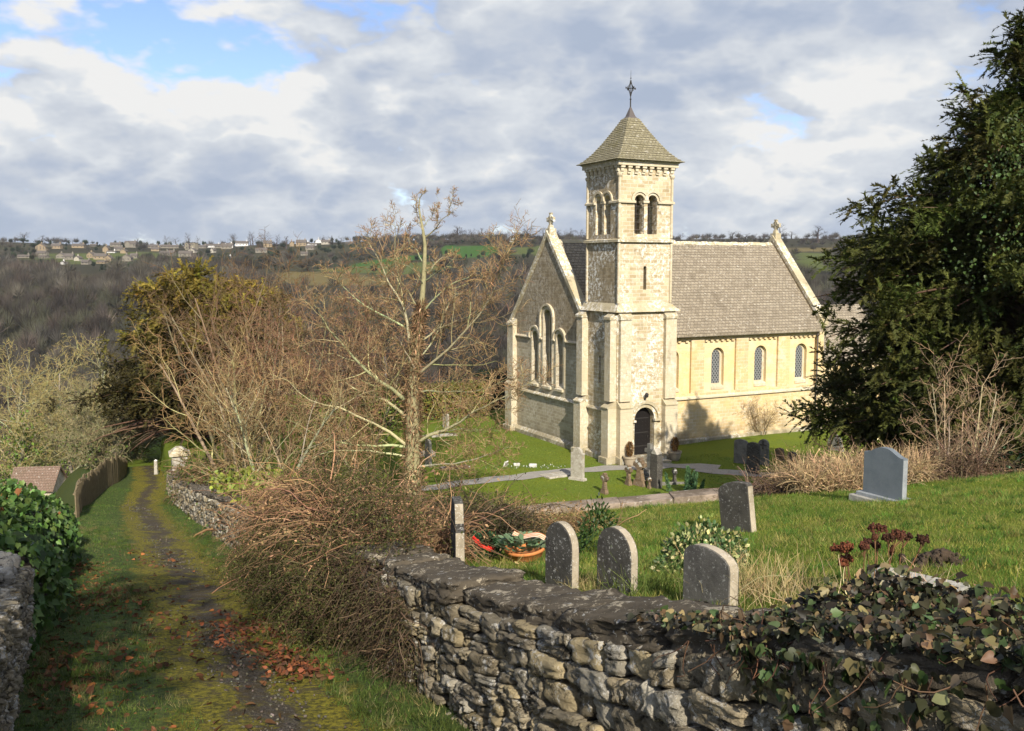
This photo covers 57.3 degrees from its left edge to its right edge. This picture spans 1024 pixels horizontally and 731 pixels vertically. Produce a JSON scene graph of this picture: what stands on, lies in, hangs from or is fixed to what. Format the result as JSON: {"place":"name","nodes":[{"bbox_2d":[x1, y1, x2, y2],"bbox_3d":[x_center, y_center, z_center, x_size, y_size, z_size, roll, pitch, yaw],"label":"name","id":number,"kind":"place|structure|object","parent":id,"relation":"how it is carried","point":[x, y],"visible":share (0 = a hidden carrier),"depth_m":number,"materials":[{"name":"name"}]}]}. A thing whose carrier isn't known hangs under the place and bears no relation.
{"place":"outdoors","nodes":[
{"label":"outdoors","id":0,"kind":"place"},
{"bbox_2d":[0,238,1023,622],"bbox_3d":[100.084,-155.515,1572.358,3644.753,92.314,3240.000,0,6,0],"label":"ground","id":1,"kind":"structure","parent":0,"point":[698,450],"depth_m":53.42,"materials":[{"name":"plant"}]},
{"bbox_2d":[0,551,36,730],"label":"stone wall","id":2,"kind":"structure","parent":1,"relation":"on","point":[16,599],"depth_m":8.47,"materials":[{"name":"stone"}]},
{"bbox_2d":[11,466,67,495],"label":"barn","id":3,"kind":"structure","parent":1,"relation":"on","point":[49,480],"depth_m":88.80,"materials":[{"name":"tile"}]},
{"bbox_2d":[0,478,82,657],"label":"ivy mound","id":4,"kind":"object","parent":1,"relation":"on","point":[40,534],"visible":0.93,"depth_m":14.27,"materials":[{"name":"green plant"}]},
{"bbox_2d":[35,242,48,250],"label":"house","id":5,"kind":"structure","parent":1,"relation":"on","point":[41,246],"depth_m":946.09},
{"bbox_2d":[36,249,48,255],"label":"house","id":6,"kind":"structure","parent":1,"relation":"on","point":[42,252],"depth_m":868.87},
{"bbox_2d":[0,339,89,485],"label":"lichened tree","id":7,"kind":"object","parent":1,"relation":"on","point":[19,425],"visible":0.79,"depth_m":99.26,"materials":[{"name":"green plant"}]},
{"bbox_2d":[0,400,92,478],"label":"lichened tree","id":8,"kind":"object","parent":1,"relation":"on","point":[46,448],"visible":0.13,"depth_m":114.67,"materials":[{"name":"green plant"}]},
{"bbox_2d":[50,242,62,248],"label":"house","id":9,"kind":"structure","parent":1,"relation":"on","point":[59,245],"depth_m":980.13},
{"bbox_2d":[7,330,123,475],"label":"lichened tree","id":10,"kind":"object","parent":1,"relation":"on","point":[67,460],"visible":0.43,"depth_m":103.95,"materials":[{"name":"green plant"}]},
{"bbox_2d":[63,252,74,259],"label":"house","id":11,"kind":"structure","parent":1,"relation":"on","point":[70,256],"depth_m":814.44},
{"bbox_2d":[71,242,86,247],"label":"house","id":12,"kind":"structure","parent":1,"relation":"on","point":[78,245],"depth_m":1005.30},
{"bbox_2d":[81,258,91,264],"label":"house","id":13,"kind":"structure","parent":1,"relation":"on","point":[86,262],"depth_m":744.47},
{"bbox_2d":[58,413,137,469],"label":"shrub","id":14,"kind":"object","parent":1,"relation":"on","point":[93,448],"visible":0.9,"depth_m":56.86,"materials":[{"name":"green plant"}]},
{"bbox_2d":[73,453,127,517],"bbox_3d":[-20.002,5.533,45.722,0.895,4.490,25.315,-2,6,-18],"label":"board fence","id":15,"kind":"object","parent":1,"relation":"on","point":[99,480],"visible":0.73,"depth_m":45.83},
{"bbox_2d":[93,251,107,259],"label":"house","id":16,"kind":"structure","parent":1,"relation":"on","point":[98,256],"depth_m":824.86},
{"bbox_2d":[41,374,168,466],"bbox_3d":[-26.091,3.844,60.903,7.866,6.819,7.876,0,6,0],"label":"shrub","id":17,"kind":"object","parent":1,"relation":"on","point":[84,414],"visible":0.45,"depth_m":59.57,"materials":[{"name":"green plant"}]},
{"bbox_2d":[122,253,133,260],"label":"house","id":18,"kind":"structure","parent":1,"relation":"on","point":[128,257],"depth_m":800.69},
{"bbox_2d":[124,240,137,247],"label":"house","id":19,"kind":"structure","parent":1,"relation":"on","point":[129,244],"depth_m":1038.29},
{"bbox_2d":[94,386,169,460],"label":"shrub","id":20,"kind":"object","parent":1,"relation":"on","point":[133,445],"visible":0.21,"depth_m":61.39,"materials":[{"name":"brown plant"}]},
{"bbox_2d":[37,254,316,448],"bbox_3d":[-19.421,-1.094,58.712,14.312,11.688,14.634,3,7,27],"label":"yew tree","id":21,"kind":"object","parent":1,"relation":"on","point":[126,388],"visible":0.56,"depth_m":56.13,"materials":[{"name":"green plant"}]},
{"bbox_2d":[168,446,190,477],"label":"gate pier","id":22,"kind":"structure","parent":1,"relation":"on","point":[175,452],"depth_m":46.36,"materials":[{"name":"stone"}]},
{"bbox_2d":[178,249,192,256],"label":"house","id":23,"kind":"structure","parent":1,"relation":"on","point":[181,253],"depth_m":890.38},
{"bbox_2d":[185,242,197,249],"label":"house","id":24,"kind":"structure","parent":1,"relation":"on","point":[194,245],"depth_m":1005.27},
{"bbox_2d":[221,242,231,248],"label":"house","id":25,"kind":"structure","parent":1,"relation":"on","point":[225,246],"depth_m":1022.58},
{"bbox_2d":[127,307,326,481],"bbox_3d":[-12.066,2.190,38.199,8.398,9.300,8.419,0,6,0],"label":"bare tree","id":26,"kind":"object","parent":1,"relation":"on","point":[206,450],"visible":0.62,"depth_m":38.57,"materials":[{"name":"brown plant"}]},
{"bbox_2d":[140,229,332,461],"bbox_3d":[-13.852,-0.978,50.314,11.159,13.086,10.066,-4,7,-35],"label":"bare tree","id":27,"kind":"object","parent":1,"relation":"on","point":[218,352],"visible":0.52,"depth_m":50.01,"materials":[{"name":"brown plant"}]},
{"bbox_2d":[13,466,469,730],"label":"lane","id":28,"kind":"structure","parent":1,"relation":"on","point":[142,481],"depth_m":11.00,"materials":[{"name":"plant"}]},
{"bbox_2d":[154,459,157,474],"bbox_3d":[-20.667,6.012,54.427,0.219,1.130,0.199,0,6,0],"label":"gate post","id":29,"kind":"object","parent":28,"relation":"on","point":[155,467],"visible":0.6,"depth_m":54.34,"materials":[{"name":"white stone"}]},
{"bbox_2d":[21,548,307,730],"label":"fallen leaves","id":30,"kind":"object","parent":28,"relation":"on","point":[90,688],"visible":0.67,"depth_m":10.71,"materials":[{"name":"plant"}]},
{"bbox_2d":[123,602,348,691],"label":"fallen leaves","id":31,"kind":"object","parent":28,"relation":"on","point":[304,667],"visible":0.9,"depth_m":10.99,"materials":[{"name":"plant"}]},
{"bbox_2d":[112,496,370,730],"bbox_3d":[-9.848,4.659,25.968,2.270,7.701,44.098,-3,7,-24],"label":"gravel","id":32,"kind":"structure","parent":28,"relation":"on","point":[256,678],"depth_m":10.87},
{"bbox_2d":[235,240,248,245],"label":"house","id":33,"kind":"structure","parent":1,"relation":"on","point":[240,243],"depth_m":1077.77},
{"bbox_2d":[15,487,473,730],"bbox_3d":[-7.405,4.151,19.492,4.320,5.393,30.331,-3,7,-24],"label":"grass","id":34,"kind":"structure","parent":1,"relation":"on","point":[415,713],"depth_m":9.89,"materials":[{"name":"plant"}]},
{"bbox_2d":[166,469,337,556],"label":"stone wall","id":35,"kind":"structure","parent":1,"relation":"on","point":[212,501],"depth_m":29.32,"materials":[{"name":"stone"}]},
{"bbox_2d":[151,437,321,542],"bbox_3d":[-10.315,5.043,34.661,5.534,6.101,25.081,-3,7,-24],"label":"bramble heap","id":36,"kind":"object","parent":35,"relation":"on","point":[186,472],"visible":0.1,"depth_m":39.28,"materials":[{"name":"brown plant"}]},
{"bbox_2d":[208,464,328,516],"bbox_3d":[-6.446,3.371,24.280,1.640,2.884,14.266,-3,7,-23],"label":"honeysuckle","id":37,"kind":"object","parent":35,"relation":"on","point":[224,480],"visible":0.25,"depth_m":25.76,"materials":[{"name":"green plant"}]},
{"bbox_2d":[133,238,379,477],"bbox_3d":[-11.503,0.112,44.443,14.462,12.116,8.029,5,8,40],"label":"bare tree","id":38,"kind":"object","parent":1,"relation":"on","point":[292,303],"visible":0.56,"depth_m":44.55,"materials":[{"name":"brown plant"}]},
{"bbox_2d":[255,246,266,252],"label":"house","id":39,"kind":"structure","parent":1,"relation":"on","point":[257,250],"depth_m":952.20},
{"bbox_2d":[263,239,271,246],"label":"house","id":40,"kind":"structure","parent":1,"relation":"on","point":[268,243],"depth_m":1039.25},
{"bbox_2d":[2,235,542,272],"bbox_3d":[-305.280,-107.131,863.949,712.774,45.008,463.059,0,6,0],"label":"evergreen shrubbery","id":41,"kind":"object","parent":1,"relation":"on","point":[334,246],"visible":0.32,"depth_m":868.31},
{"bbox_2d":[185,337,385,485],"bbox_3d":[-9.565,3.008,35.675,8.077,8.243,5.596,2,6,19],"label":"bare tree","id":42,"kind":"object","parent":1,"relation":"on","point":[245,439],"visible":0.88,"depth_m":36.10,"materials":[{"name":"brown plant"}]},
{"bbox_2d":[168,265,430,477],"bbox_3d":[-9.110,1.041,41.552,10.984,10.897,7.454,-4,7,-33],"label":"bare tree","id":43,"kind":"object","parent":1,"relation":"on","point":[276,446],"visible":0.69,"depth_m":41.22,"materials":[{"name":"brown plant"}]},
{"bbox_2d":[296,239,306,245],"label":"house","id":44,"kind":"structure","parent":1,"relation":"on","point":[303,242],"depth_m":1038.60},
{"bbox_2d":[197,442,462,663],"bbox_3d":[-3.182,2.859,14.472,2.725,4.482,9.084,-3,7,-25],"label":"dark shrub","id":45,"kind":"object","parent":1,"relation":"on","point":[263,573],"visible":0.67,"depth_m":12.19,"materials":[{"name":"plant"}]},
{"bbox_2d":[250,268,445,470],"bbox_3d":[-7.985,0.312,48.722,12.388,10.839,7.237,4,7,36],"label":"bare tree","id":46,"kind":"object","parent":1,"relation":"on","point":[353,406],"visible":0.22,"depth_m":48.55,"materials":[{"name":"brown plant"}]},
{"bbox_2d":[191,425,542,637],"bbox_3d":[-3.095,3.041,16.106,4.175,4.352,10.964,-3,7,-26],"label":"bramble heap","id":47,"kind":"object","parent":1,"relation":"on","point":[438,545],"visible":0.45,"depth_m":13.87,"materials":[{"name":"plant"}]},
{"bbox_2d":[280,326,460,484],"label":"bare tree","id":48,"kind":"object","parent":1,"relation":"on","point":[382,431],"visible":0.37,"depth_m":44.68,"materials":[{"name":"brown plant"}]},
{"bbox_2d":[350,387,403,429],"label":"hedge","id":49,"kind":"object","parent":1,"relation":"on","point":[390,412],"visible":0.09,"depth_m":61.59,"materials":[{"name":"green plant"}]},
{"bbox_2d":[257,185,562,502],"bbox_3d":[-4.538,-0.593,41.421,13.349,14.494,8.930,0,6,0],"label":"bare tree","id":50,"kind":"object","parent":1,"relation":"on","point":[412,431],"visible":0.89,"depth_m":41.11,"materials":[{"name":"brown plant"}]},
{"bbox_2d":[425,439,431,466],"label":"headstone","id":51,"kind":"object","parent":1,"relation":"on","point":[428,443],"visible":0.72,"depth_m":49.77,"materials":[{"name":"grey stone"}]},
{"bbox_2d":[0,232,874,284],"bbox_3d":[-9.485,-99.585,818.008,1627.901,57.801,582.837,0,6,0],"label":"bare woodland","id":52,"kind":"object","parent":1,"relation":"on","point":[25,266],"visible":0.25,"depth_m":670.18,"materials":[{"name":"plant"}]},
{"bbox_2d":[398,378,493,420],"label":"hedge","id":53,"kind":"object","parent":1,"relation":"on","point":[428,400],"visible":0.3,"depth_m":65.65,"materials":[{"name":"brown plant"}]},
{"bbox_2d":[439,464,469,470],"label":"ledger slab","id":54,"kind":"structure","parent":1,"relation":"on","point":[444,467],"depth_m":49.33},
{"bbox_2d":[451,496,464,562],"bbox_3d":[-0.668,2.159,11.487,0.110,1.082,0.624,-1,6,-9],"label":"headstone","id":55,"kind":"object","parent":1,"relation":"on","point":[457,536],"visible":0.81,"depth_m":11.21,"materials":[{"name":"stone"}]},
{"bbox_2d":[387,465,575,554],"bbox_3d":[-1.227,2.605,15.420,3.084,2.199,5.142,-3,7,-23],"label":"dark shrub","id":56,"kind":"object","parent":1,"relation":"on","point":[502,529],"visible":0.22,"depth_m":14.13,"materials":[{"name":"plant"}]},
{"bbox_2d":[466,529,503,559],"bbox_3d":[-0.387,2.513,13.060,0.606,0.517,0.322,0,6,0],"label":"wreath","id":57,"kind":"object","parent":1,"relation":"on","point":[498,551],"visible":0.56,"depth_m":13.00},
{"bbox_2d":[473,366,508,409],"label":"hedge","id":58,"kind":"object","parent":1,"relation":"on","point":[494,378],"visible":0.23,"depth_m":70.26,"materials":[{"name":"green plant"}]},
{"bbox_2d":[0,263,990,483],"bbox_3d":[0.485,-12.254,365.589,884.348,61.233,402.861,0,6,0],"label":"bare woodland","id":59,"kind":"object","parent":1,"relation":"on","point":[77,288],"visible":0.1,"depth_m":423.00,"materials":[{"name":"plant"}]},
{"bbox_2d":[476,550,542,576],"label":"dry grass tuft","id":60,"kind":"object","parent":1,"relation":"on","point":[510,562],"visible":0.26,"depth_m":11.47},
{"bbox_2d":[495,531,544,562],"bbox_3d":[0.134,2.415,12.389,0.731,0.368,0.701,-1,6,-11],"label":"terracotta bowl","id":61,"kind":"object","parent":1,"relation":"on","point":[517,546],"visible":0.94,"depth_m":12.28,"materials":[{"name":"orange ceramic"}]},
{"bbox_2d":[512,531,545,539],"bbox_3d":[0.228,2.268,12.505,0.440,0.079,0.100,2,6,17],"label":"striped wrapper","id":62,"kind":"object","parent":61,"relation":"on","point":[536,534],"visible":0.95,"depth_m":12.49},
{"bbox_2d":[478,464,565,469],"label":"spring flowers","id":63,"kind":"object","parent":1,"relation":"on","point":[526,467],"visible":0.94,"depth_m":49.70,"materials":[{"name":"white plant"}]},
{"bbox_2d":[397,480,648,536],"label":"grass","id":64,"kind":"structure","parent":1,"relation":"on","point":[571,522],"depth_m":15.55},
{"bbox_2d":[540,471,570,478],"bbox_3d":[2.232,5.643,47.832,1.400,0.190,0.900,-4,7,-33],"label":"kerb stone","id":65,"kind":"object","parent":1,"relation":"on","point":[554,475],"visible":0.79,"depth_m":47.73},
{"bbox_2d":[545,521,578,588],"bbox_3d":[0.526,2.088,9.872,0.105,0.901,0.483,-4,7,-32],"label":"headstone","id":66,"kind":"object","parent":1,"relation":"on","point":[561,552],"visible":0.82,"depth_m":9.78,"materials":[{"name":"stone"}]},
{"bbox_2d":[263,417,878,504],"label":"grass","id":67,"kind":"structure","parent":1,"relation":"on","point":[423,428],"depth_m":50.89,"materials":[{"name":"plant"}]},
{"bbox_2d":[568,447,586,481],"bbox_3d":[3.282,4.979,46.857,0.996,1.811,0.396,5,8,38],"label":"headstone","id":68,"kind":"object","parent":1,"relation":"on","point":[577,464],"visible":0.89,"depth_m":46.73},
{"bbox_2d":[557,564,607,590],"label":"dry grass tuft","id":69,"kind":"object","parent":1,"relation":"on","point":[589,587],"visible":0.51,"depth_m":9.69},
{"bbox_2d":[576,492,617,554],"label":"shrub","id":70,"kind":"object","parent":1,"relation":"on","point":[584,529],"visible":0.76,"depth_m":12.75,"materials":[{"name":"green plant"}]},
{"bbox_2d":[600,473,608,494],"bbox_3d":[4.355,5.606,44.044,0.252,1.145,0.497,-4,7,-33],"label":"stone cross","id":71,"kind":"object","parent":1,"relation":"on","point":[604,477],"visible":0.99,"depth_m":43.95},
{"bbox_2d":[597,526,637,594],"bbox_3d":[1.061,2.036,9.465,0.105,0.831,0.523,-4,7,-34],"label":"headstone","id":72,"kind":"object","parent":1,"relation":"on","point":[618,543],"visible":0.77,"depth_m":9.38,"materials":[{"name":"stone"}]},
{"bbox_2d":[624,465,632,485],"bbox_3d":[5.688,5.417,45.717,0.249,1.140,0.490,-3,7,-27],"label":"stone cross","id":73,"kind":"object","parent":1,"relation":"on","point":[628,469],"visible":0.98,"depth_m":45.62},
{"bbox_2d":[623,441,636,465],"bbox_3d":[6.314,4.706,50.263,0.760,1.332,0.760,0,6,0],"label":"planter","id":74,"kind":"object","parent":1,"relation":"on","point":[630,458],"visible":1,"depth_m":50.10,"materials":[{"name":"stone"}]},
{"bbox_2d":[582,545,683,596],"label":"dry grass tuft","id":75,"kind":"object","parent":1,"relation":"on","point":[645,582],"visible":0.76,"depth_m":9.26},
{"bbox_2d":[633,457,646,486],"bbox_3d":[6.225,5.244,45.617,0.358,1.559,0.726,-5,8,-41],"label":"stone cross","id":76,"kind":"object","parent":1,"relation":"on","point":[640,465],"visible":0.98,"depth_m":45.50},
{"bbox_2d":[518,486,773,513],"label":"wall","id":77,"kind":"structure","parent":1,"relation":"on","point":[685,496],"depth_m":21.23,"materials":[{"name":"stone"}]},
{"bbox_2d":[644,443,652,480],"bbox_3d":[6.951,4.860,47.250,0.839,1.865,0.839,-4,7,-33],"label":"memorial cross","id":78,"kind":"object","parent":1,"relation":"on","point":[649,449],"visible":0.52,"depth_m":47.13,"materials":[{"name":"grey stone"}]},
{"bbox_2d":[650,448,662,488],"bbox_3d":[6.980,5.035,45.363,0.368,2.082,0.520,-4,7,-36],"label":"headstone","id":79,"kind":"object","parent":1,"relation":"on","point":[656,462],"visible":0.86,"depth_m":45.19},
{"bbox_2d":[668,436,681,460],"bbox_3d":[8.977,4.561,51.635,0.760,1.333,0.760,0,6,0],"label":"planter","id":80,"kind":"object","parent":1,"relation":"on","point":[675,454],"visible":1,"depth_m":51.49,"materials":[{"name":"stone"}]},
{"bbox_2d":[672,468,677,481],"bbox_3d":[8.025,5.504,46.295,0.180,0.880,0.366,-2,6,-22],"label":"stone cross","id":81,"kind":"object","parent":1,"relation":"on","point":[674,471],"visible":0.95,"depth_m":46.21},
{"bbox_2d":[328,540,1023,730],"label":"stone wall","id":82,"kind":"structure","parent":1,"relation":"on","point":[512,650],"depth_m":6.25,"materials":[{"name":"stone"}]},
{"bbox_2d":[292,535,433,704],"bbox_3d":[-1.581,3.091,10.683,1.449,2.188,4.104,-3,7,-25],"label":"dark shrub","id":83,"kind":"object","parent":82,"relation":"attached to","point":[388,630],"visible":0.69,"depth_m":10.00,"materials":[{"name":"plant"}]},
{"bbox_2d":[624,563,1023,730],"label":"ivy trail","id":84,"kind":"object","parent":82,"relation":"on","point":[841,619],"visible":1,"depth_m":4.29,"materials":[{"name":"green plant"}]},
{"bbox_2d":[664,465,704,491],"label":"dwarf conifer","id":85,"kind":"object","parent":1,"relation":"on","point":[691,482],"visible":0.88,"depth_m":43.91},
{"bbox_2d":[503,78,878,464],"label":"church","id":86,"kind":"structure","parent":1,"relation":"on","point":[640,321],"depth_m":56.03,"materials":[{"name":"stone"}]},
{"bbox_2d":[649,515,750,574],"bbox_3d":[2.185,2.021,10.451,1.196,0.585,1.124,-4,7,-33],"label":"variegated bush","id":87,"kind":"object","parent":1,"relation":"on","point":[708,535],"visible":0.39,"depth_m":10.42,"materials":[{"name":"green plant"}]},
{"bbox_2d":[683,543,738,605],"bbox_3d":[1.721,1.909,8.144,0.110,0.687,0.604,-3,7,-28],"label":"headstone","id":88,"kind":"object","parent":1,"relation":"on","point":[709,567],"visible":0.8,"depth_m":8.06,"materials":[{"name":"stone"}]},
{"bbox_2d":[718,481,755,531],"bbox_3d":[3.351,2.193,13.939,0.120,0.947,0.603,-5,0,-33],"label":"headstone","id":89,"kind":"object","parent":1,"relation":"on","point":[736,502],"visible":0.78,"depth_m":13.84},
{"bbox_2d":[734,439,747,463],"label":"headstone","id":90,"kind":"object","parent":1,"relation":"on","point":[740,447],"visible":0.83,"depth_m":50.66,"materials":[{"name":"grey stone"}]},
{"bbox_2d":[465,473,1023,614],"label":"grass","id":91,"kind":"structure","parent":1,"relation":"on","point":[818,545],"depth_m":12.30,"materials":[{"name":"plant"}]},
{"bbox_2d":[655,535,844,608],"bbox_3d":[2.154,1.872,8.456,1.703,0.490,1.507,0,6,0],"label":"dry grass tuft","id":92,"kind":"object","parent":1,"relation":"on","point":[749,578],"visible":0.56,"depth_m":8.42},
{"bbox_2d":[746,442,759,473],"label":"headstone","id":93,"kind":"object","parent":1,"relation":"on","point":[753,452],"visible":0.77,"depth_m":48.08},
{"bbox_2d":[704,459,811,498],"bbox_3d":[5.540,2.639,20.634,2.443,1.645,2.395,0,6,0],"label":"bramble heap","id":94,"kind":"object","parent":1,"relation":"on","point":[764,485],"visible":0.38,"depth_m":20.34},
{"bbox_2d":[733,392,787,434],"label":"shrub","id":95,"kind":"object","parent":1,"relation":"on","point":[758,421],"visible":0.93,"depth_m":58.71,"materials":[{"name":"beige plant"}]},
{"bbox_2d":[758,439,769,465],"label":"headstone","id":96,"kind":"object","parent":1,"relation":"on","point":[764,449],"visible":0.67,"depth_m":50.18,"materials":[{"name":"grey stone"}]},
{"bbox_2d":[775,448,784,460],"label":"headstone","id":97,"kind":"object","parent":1,"relation":"on","point":[780,450],"visible":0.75,"depth_m":51.54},
{"bbox_2d":[723,548,874,608],"bbox_3d":[2.424,1.777,7.649,1.637,0.456,1.124,0,6,0],"label":"dry grass tuft","id":98,"kind":"object","parent":1,"relation":"on","point":[771,576],"visible":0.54,"depth_m":7.74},
{"bbox_2d":[828,435,843,451],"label":"headstone","id":99,"kind":"object","parent":1,"relation":"on","point":[834,443],"visible":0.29,"depth_m":54.42,"materials":[{"name":"grey stone"}]},
{"bbox_2d":[753,437,956,493],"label":"dead grass bank","id":100,"kind":"structure","parent":1,"relation":"on","point":[819,477],"depth_m":19.44,"materials":[{"name":"plant"}]},
{"bbox_2d":[849,447,909,501],"bbox_3d":[6.692,1.982,16.717,0.560,1.061,1.200,-3,7,-28],"label":"headstone","id":101,"kind":"object","parent":1,"relation":"on","point":[885,471],"visible":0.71,"depth_m":16.63,"materials":[{"name":"grey stone"}]},
{"bbox_2d":[829,522,929,599],"bbox_3d":[3.047,1.651,7.820,0.680,0.718,0.560,0,6,0],"label":"dead flower clump","id":102,"kind":"object","parent":1,"relation":"on","point":[866,543],"visible":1,"depth_m":7.83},
{"bbox_2d":[742,415,1023,494],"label":"bramble heap","id":103,"kind":"object","parent":1,"relation":"on","point":[961,470],"visible":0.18,"depth_m":20.28,"materials":[{"name":"plant"}]},
{"bbox_2d":[776,8,1023,477],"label":"yew tree","id":104,"kind":"object","parent":1,"relation":"on","point":[958,232],"visible":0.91,"depth_m":30.10,"materials":[{"name":"green plant"}]},
{"bbox_2d":[871,567,969,594],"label":"ledger slab","id":105,"kind":"structure","parent":1,"relation":"on","point":[962,588],"depth_m":8.00,"materials":[{"name":"stone"}]},
{"bbox_2d":[817,551,1023,602],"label":"dry grass tuft","id":106,"kind":"object","parent":1,"relation":"on","point":[896,574],"visible":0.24,"depth_m":7.65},
{"bbox_2d":[898,547,968,568],"bbox_3d":[4.238,1.910,9.330,0.653,0.198,0.549,0,6,0],"label":"molehill","id":107,"kind":"object","parent":1,"relation":"on","point":[937,555],"visible":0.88,"depth_m":9.25,"materials":[{"name":"soil"}]},
{"bbox_2d":[900,331,1023,479],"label":"shrub","id":108,"kind":"object","parent":1,"relation":"on","point":[978,428],"visible":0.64,"depth_m":25.91,"materials":[{"name":"brown plant"}]},
{"bbox_2d":[934,457,1023,479],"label":"leaf litter bank","id":109,"kind":"structure","parent":1,"relation":"on","point":[1022,469],"depth_m":21.20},
{"bbox_2d":[954,426,1023,473],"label":"holly bush","id":110,"kind":"object","parent":1,"relation":"on","point":[1018,457],"visible":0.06,"depth_m":26.62,"materials":[{"name":"brown plant"}]},
{"bbox_2d":[0,0,1023,245],"label":"sky","id":111,"kind":"structure","parent":0,"point":[149,121],"materials":[{"name":"white"}]},
{"bbox_2d":[421,465,670,490],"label":"path","id":112,"kind":"structure","parent":0,"point":[531,475],"depth_m":47.78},
{"bbox_2d":[663,463,775,476],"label":"path","id":113,"kind":"structure","parent":0,"point":[705,468],"depth_m":49.40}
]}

